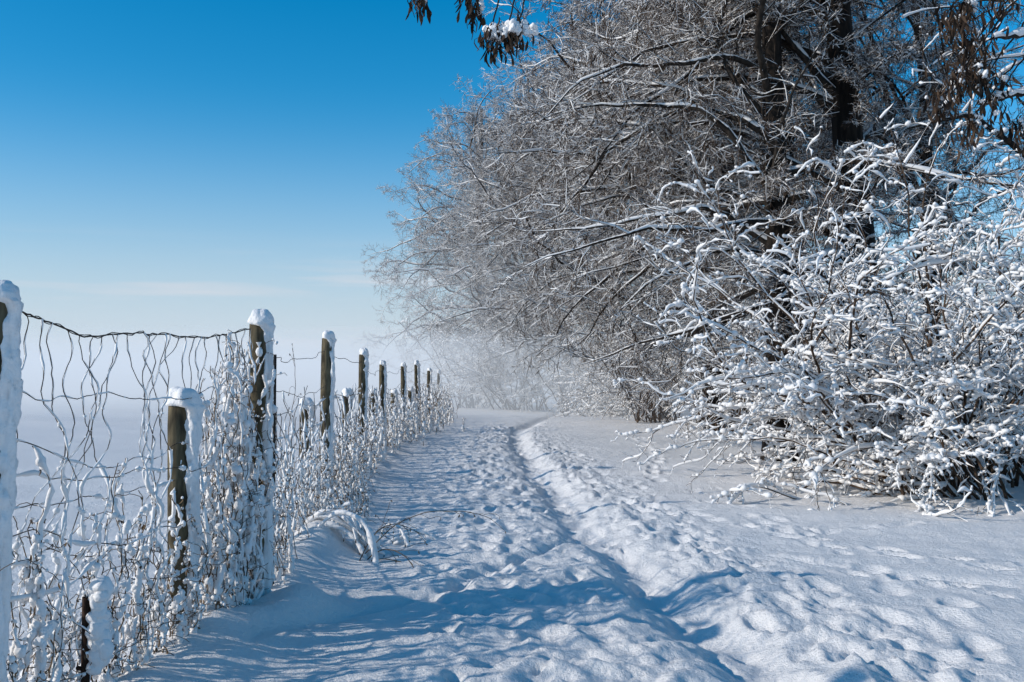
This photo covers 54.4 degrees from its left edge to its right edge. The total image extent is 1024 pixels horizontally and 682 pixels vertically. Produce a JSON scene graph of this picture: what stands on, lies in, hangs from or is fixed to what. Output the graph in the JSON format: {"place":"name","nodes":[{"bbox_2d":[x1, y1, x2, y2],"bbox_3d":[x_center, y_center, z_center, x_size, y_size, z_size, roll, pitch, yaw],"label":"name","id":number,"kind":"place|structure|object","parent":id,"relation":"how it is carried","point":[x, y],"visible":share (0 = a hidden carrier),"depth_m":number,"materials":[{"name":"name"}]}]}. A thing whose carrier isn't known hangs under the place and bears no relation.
{"place":"outdoors","nodes":[
{"label":"outdoors","id":0,"kind":"place"},
{"bbox_2d":[0,0,1023,383],"label":"sky","id":1,"kind":"structure","parent":0,"point":[191,168],"materials":[{"name":"blue"}]},
{"bbox_2d":[6,384,1023,681],"bbox_3d":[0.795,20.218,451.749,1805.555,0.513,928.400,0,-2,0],"label":"ground","id":2,"kind":"structure","parent":0,"point":[596,560],"depth_m":6.89,"materials":[{"name":"white snow"}]},
{"bbox_2d":[76,575,113,681],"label":"fence post","id":3,"kind":"object","parent":2,"relation":"on","point":[97,644],"visible":0.99,"depth_m":3.89,"materials":[{"name":"brown"}]},
{"bbox_2d":[165,386,205,630],"bbox_3d":[-1.594,0.931,4.819,0.180,1.421,0.177,0,-2,0],"label":"short post","id":4,"kind":"object","parent":2,"relation":"on","point":[185,416],"visible":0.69,"depth_m":4.79,"materials":[{"name":"brown wood"}]},
{"bbox_2d":[0,280,441,681],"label":"wire fence","id":5,"kind":"object","parent":2,"relation":"on","point":[262,326],"visible":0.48,"depth_m":4.43,"materials":[{"name":"grey wood"}]},
{"bbox_2d":[0,445,88,681],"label":"climbing plant","id":6,"kind":"object","parent":5,"relation":"attached to","point":[43,630],"visible":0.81,"depth_m":3.57,"materials":[{"name":"white plant"}]},
{"bbox_2d":[13,513,122,681],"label":"climbing plant","id":7,"kind":"object","parent":5,"relation":"attached to","point":[52,581],"visible":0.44,"depth_m":3.91,"materials":[{"name":"white plant"}]},
{"bbox_2d":[63,458,175,681],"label":"climbing plant","id":8,"kind":"object","parent":5,"relation":"attached to","point":[114,669],"visible":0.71,"depth_m":4.23,"materials":[{"name":"white plant"}]},
{"bbox_2d":[118,493,228,658],"bbox_3d":[-1.615,1.138,4.645,0.376,0.841,0.578,-1,-3,17],"label":"climbing plant","id":9,"kind":"object","parent":5,"relation":"attached to","point":[176,603],"visible":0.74,"depth_m":4.66,"materials":[{"name":"white plant"}]},
{"bbox_2d":[198,366,249,609],"bbox_3d":[-1.527,0.835,5.109,0.396,1.420,0.417,-2,-3,38],"label":"climbing plant","id":10,"kind":"object","parent":5,"relation":"attached to","point":[218,568],"visible":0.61,"depth_m":5.04,"materials":[{"name":"white plant"}]},
{"bbox_2d":[202,329,285,606],"bbox_3d":[-1.493,0.755,5.525,0.422,1.631,0.789,0,-2,0],"label":"climbing plant","id":11,"kind":"object","parent":5,"relation":"attached to","point":[250,508],"visible":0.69,"depth_m":5.38,"materials":[{"name":"white plant"}]},
{"bbox_2d":[272,354,276,520],"bbox_3d":[-1.505,0.874,6.269,0.028,1.579,0.021,0,-2,0],"label":"iron rod","id":12,"kind":"object","parent":5,"relation":"attached to","point":[274,391],"visible":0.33,"depth_m":6.28,"materials":[{"name":"black metal"}]},
{"bbox_2d":[272,444,313,585],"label":"climbing plant","id":13,"kind":"object","parent":5,"relation":"attached to","point":[290,559],"visible":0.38,"depth_m":6.27,"materials":[{"name":"white plant"}]},
{"bbox_2d":[281,449,321,530],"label":"climbing plant","id":14,"kind":"object","parent":5,"relation":"attached to","point":[305,501],"visible":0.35,"depth_m":7.86,"materials":[{"name":"white plant"}]},
{"bbox_2d":[312,440,342,510],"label":"climbing plant","id":15,"kind":"object","parent":5,"relation":"attached to","point":[323,458],"visible":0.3,"depth_m":9.31,"materials":[{"name":"white plant"}]},
{"bbox_2d":[333,423,371,492],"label":"climbing plant","id":16,"kind":"object","parent":5,"relation":"attached to","point":[354,453],"visible":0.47,"depth_m":11.37,"materials":[{"name":"white plant"}]},
{"bbox_2d":[336,412,385,477],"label":"climbing plant","id":17,"kind":"object","parent":5,"relation":"attached to","point":[369,451],"visible":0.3,"depth_m":13.42,"materials":[{"name":"white plant"}]},
{"bbox_2d":[367,403,402,460],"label":"climbing plant","id":18,"kind":"object","parent":5,"relation":"attached to","point":[392,440],"visible":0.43,"depth_m":17.57,"materials":[{"name":"white plant"}]},
{"bbox_2d":[367,393,431,445],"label":"climbing plant","id":19,"kind":"object","parent":5,"relation":"attached to","point":[409,425],"visible":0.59,"depth_m":21.51,"materials":[{"name":"white plant"}]},
{"bbox_2d":[398,381,466,434],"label":"climbing plant","id":20,"kind":"object","parent":5,"relation":"attached to","point":[437,413],"visible":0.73,"depth_m":28.09,"materials":[{"name":"white plant"}]},
{"bbox_2d":[284,343,309,509],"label":"dry weed","id":21,"kind":"object","parent":2,"relation":"on","point":[292,406],"visible":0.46,"depth_m":8.89,"materials":[{"name":"plant"}]},
{"bbox_2d":[299,397,316,487],"bbox_3d":[-2.099,1.250,10.167,0.190,1.357,0.189,-1,-3,32],"label":"short post","id":22,"kind":"object","parent":2,"relation":"on","point":[308,400],"visible":0.25,"depth_m":10.14,"materials":[{"name":"brown wood"}]},
{"bbox_2d":[294,502,394,563],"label":"dry weed","id":23,"kind":"object","parent":2,"relation":"on","point":[354,531],"visible":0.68,"depth_m":7.23,"materials":[{"name":"white"}]},
{"bbox_2d":[313,479,376,540],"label":"dry weed","id":24,"kind":"object","parent":2,"relation":"on","point":[325,499],"visible":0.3,"depth_m":7.92,"materials":[{"name":"white"}]},
{"bbox_2d":[342,387,354,459],"bbox_3d":[-2.196,1.312,13.363,0.185,1.375,0.181,0,-2,0],"label":"short post","id":25,"kind":"object","parent":2,"relation":"on","point":[347,392],"visible":0.2,"depth_m":13.34,"materials":[{"name":"brown wood"}]},
{"bbox_2d":[323,448,374,523],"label":"dry weed","id":26,"kind":"object","parent":2,"relation":"on","point":[359,498],"visible":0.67,"depth_m":9.68,"materials":[{"name":"white"}]},
{"bbox_2d":[369,388,378,431],"bbox_3d":[-2.341,1.481,16.860,0.176,1.362,0.183,0,-2,0],"label":"short post","id":27,"kind":"object","parent":2,"relation":"on","point":[375,398],"visible":0.27,"depth_m":16.83,"materials":[{"name":"brown wood"}]},
{"bbox_2d":[391,389,397,419],"bbox_3d":[-2.475,1.664,20.962,0.174,1.323,0.199,0,-2,0],"label":"short post","id":28,"kind":"object","parent":2,"relation":"on","point":[394,392],"visible":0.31,"depth_m":20.93,"materials":[{"name":"brown wood"}]},
{"bbox_2d":[380,519,436,546],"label":"dry weed","id":29,"kind":"object","parent":2,"relation":"on","point":[402,538],"visible":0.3,"depth_m":7.92,"materials":[{"name":"white"}]},
{"bbox_2d":[408,387,413,416],"bbox_3d":[-2.474,1.803,24.451,0.176,1.366,0.185,0,-2,0],"label":"short post","id":30,"kind":"object","parent":2,"relation":"on","point":[411,393],"visible":0.35,"depth_m":24.42,"materials":[{"name":"brown wood"}]},
{"bbox_2d":[352,62,510,402],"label":"bare tree","id":31,"kind":"object","parent":2,"relation":"on","point":[474,119],"visible":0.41,"depth_m":63.27,"materials":[{"name":"grey plant"}]},
{"bbox_2d":[359,500,505,567],"bbox_3d":[-0.691,1.493,7.338,1.001,0.645,0.953,-1,-3,32],"label":"dry weed","id":32,"kind":"object","parent":2,"relation":"on","point":[408,533],"visible":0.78,"depth_m":7.27,"materials":[{"name":"plant"}]},
{"bbox_2d":[390,275,561,408],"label":"snowy shrub","id":33,"kind":"object","parent":2,"relation":"on","point":[471,401],"visible":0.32,"depth_m":51.50,"materials":[{"name":"white plant"}]},
{"bbox_2d":[420,273,601,411],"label":"snowy shrub","id":34,"kind":"object","parent":2,"relation":"on","point":[504,398],"visible":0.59,"depth_m":46.89,"materials":[{"name":"white plant"}]},
{"bbox_2d":[378,20,681,404],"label":"bare tree","id":35,"kind":"object","parent":2,"relation":"on","point":[437,249],"visible":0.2,"depth_m":56.64,"materials":[{"name":"grey plant"}]},
{"bbox_2d":[412,0,688,409],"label":"bare tree","id":36,"kind":"object","parent":2,"relation":"on","point":[514,185],"visible":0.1,"depth_m":45.47,"materials":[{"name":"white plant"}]},
{"bbox_2d":[415,2,744,408],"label":"bare tree","id":37,"kind":"object","parent":2,"relation":"on","point":[472,278],"visible":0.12,"depth_m":48.67,"materials":[{"name":"grey plant"}]},
{"bbox_2d":[506,303,679,415],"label":"snowy shrub","id":38,"kind":"object","parent":2,"relation":"on","point":[551,370],"visible":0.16,"depth_m":43.90,"materials":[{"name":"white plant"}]},
{"bbox_2d":[527,302,681,417],"bbox_3d":[3.599,1.652,39.154,6.224,7.920,8.583,0,-2,-11],"label":"snowy shrub","id":39,"kind":"object","parent":2,"relation":"on","point":[607,399],"visible":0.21,"depth_m":38.58,"materials":[{"name":"white plant"}]},
{"bbox_2d":[546,288,748,423],"bbox_3d":[5.351,0.457,33.354,6.812,6.291,8.411,-1,-3,22],"label":"snowy shrub","id":40,"kind":"object","parent":2,"relation":"on","point":[637,417],"visible":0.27,"depth_m":32.84,"materials":[{"name":"grey plant"}]},
{"bbox_2d":[473,0,881,418],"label":"bare tree","id":41,"kind":"object","parent":2,"relation":"on","point":[555,239],"visible":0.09,"depth_m":34.86,"materials":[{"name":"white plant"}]},
{"bbox_2d":[516,7,891,424],"bbox_3d":[5.917,-6.697,32.540,11.360,19.478,12.244,0,-2,-6],"label":"bare tree","id":42,"kind":"object","parent":2,"relation":"on","point":[751,240],"visible":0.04,"depth_m":32.15,"materials":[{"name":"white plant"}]},
{"bbox_2d":[491,0,926,440],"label":"bare tree","id":43,"kind":"object","parent":2,"relation":"on","point":[737,133],"visible":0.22,"depth_m":21.95,"materials":[{"name":"grey plant"}]},
{"bbox_2d":[661,297,761,425],"bbox_3d":[6.858,1.497,30.716,5.267,6.702,7.262,1,-3,-29],"label":"snowy shrub","id":44,"kind":"object","parent":2,"relation":"on","point":[727,396],"visible":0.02,"depth_m":30.60,"materials":[{"name":"white plant"}]},
{"bbox_2d":[405,0,1023,166],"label":"ash tree","id":45,"kind":"object","parent":2,"relation":"on","point":[509,33],"visible":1,"depth_m":5.12,"materials":[{"name":"brown plant"}]},
{"bbox_2d":[553,32,893,412],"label":"bare tree","id":46,"kind":"object","parent":2,"relation":"on","point":[739,239],"visible":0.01,"depth_m":40.82,"materials":[{"name":"brown plant"}]},
{"bbox_2d":[471,0,1001,439],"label":"bare tree","id":47,"kind":"object","parent":2,"relation":"on","point":[847,119],"visible":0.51,"depth_m":17.42,"materials":[{"name":"grey plant"}]},
{"bbox_2d":[455,0,1023,430],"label":"bare tree","id":48,"kind":"object","parent":2,"relation":"on","point":[622,193],"visible":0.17,"depth_m":26.52,"materials":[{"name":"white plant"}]},
{"bbox_2d":[494,0,1023,461],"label":"bare tree","id":49,"kind":"object","parent":2,"relation":"on","point":[769,24],"visible":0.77,"depth_m":16.83,"materials":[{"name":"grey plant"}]},
{"bbox_2d":[618,247,954,436],"bbox_3d":[6.741,0.147,25.957,6.812,6.291,8.411,2,-3,-35],"label":"snowy shrub","id":50,"kind":"object","parent":2,"relation":"on","point":[731,413],"visible":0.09,"depth_m":25.90,"materials":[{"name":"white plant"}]},
{"bbox_2d":[611,26,1023,516],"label":"snowy shrub","id":51,"kind":"object","parent":2,"relation":"on","point":[770,384],"visible":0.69,"depth_m":11.43,"materials":[{"name":"white snow"}]},
{"bbox_2d":[637,153,1023,520],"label":"snowy shrub","id":52,"kind":"object","parent":2,"relation":"on","point":[938,422],"visible":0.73,"depth_m":11.22,"materials":[{"name":"white snow"}]},
{"bbox_2d":[670,112,1023,492],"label":"snowy shrub","id":53,"kind":"object","parent":2,"relation":"on","point":[978,325],"visible":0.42,"depth_m":12.54,"materials":[{"name":"white snow"}]},
{"bbox_2d":[676,175,1023,475],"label":"snowy shrub","id":54,"kind":"object","parent":2,"relation":"on","point":[756,456],"visible":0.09,"depth_m":15.80,"materials":[{"name":"white snow"}]},
{"bbox_2d":[725,0,992,361],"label":"bare tree","id":55,"kind":"object","parent":2,"relation":"on","point":[898,228],"visible":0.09,"depth_m":36.93,"materials":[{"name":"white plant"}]},
{"bbox_2d":[744,0,1023,363],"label":"bare tree","id":56,"kind":"object","parent":2,"relation":"on","point":[922,88],"visible":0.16,"depth_m":26.46,"materials":[{"name":"brown plant"}]},
{"bbox_2d":[790,0,1023,316],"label":"bare tree","id":57,"kind":"object","parent":2,"relation":"on","point":[902,130],"visible":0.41,"depth_m":18.47,"materials":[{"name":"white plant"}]}
]}

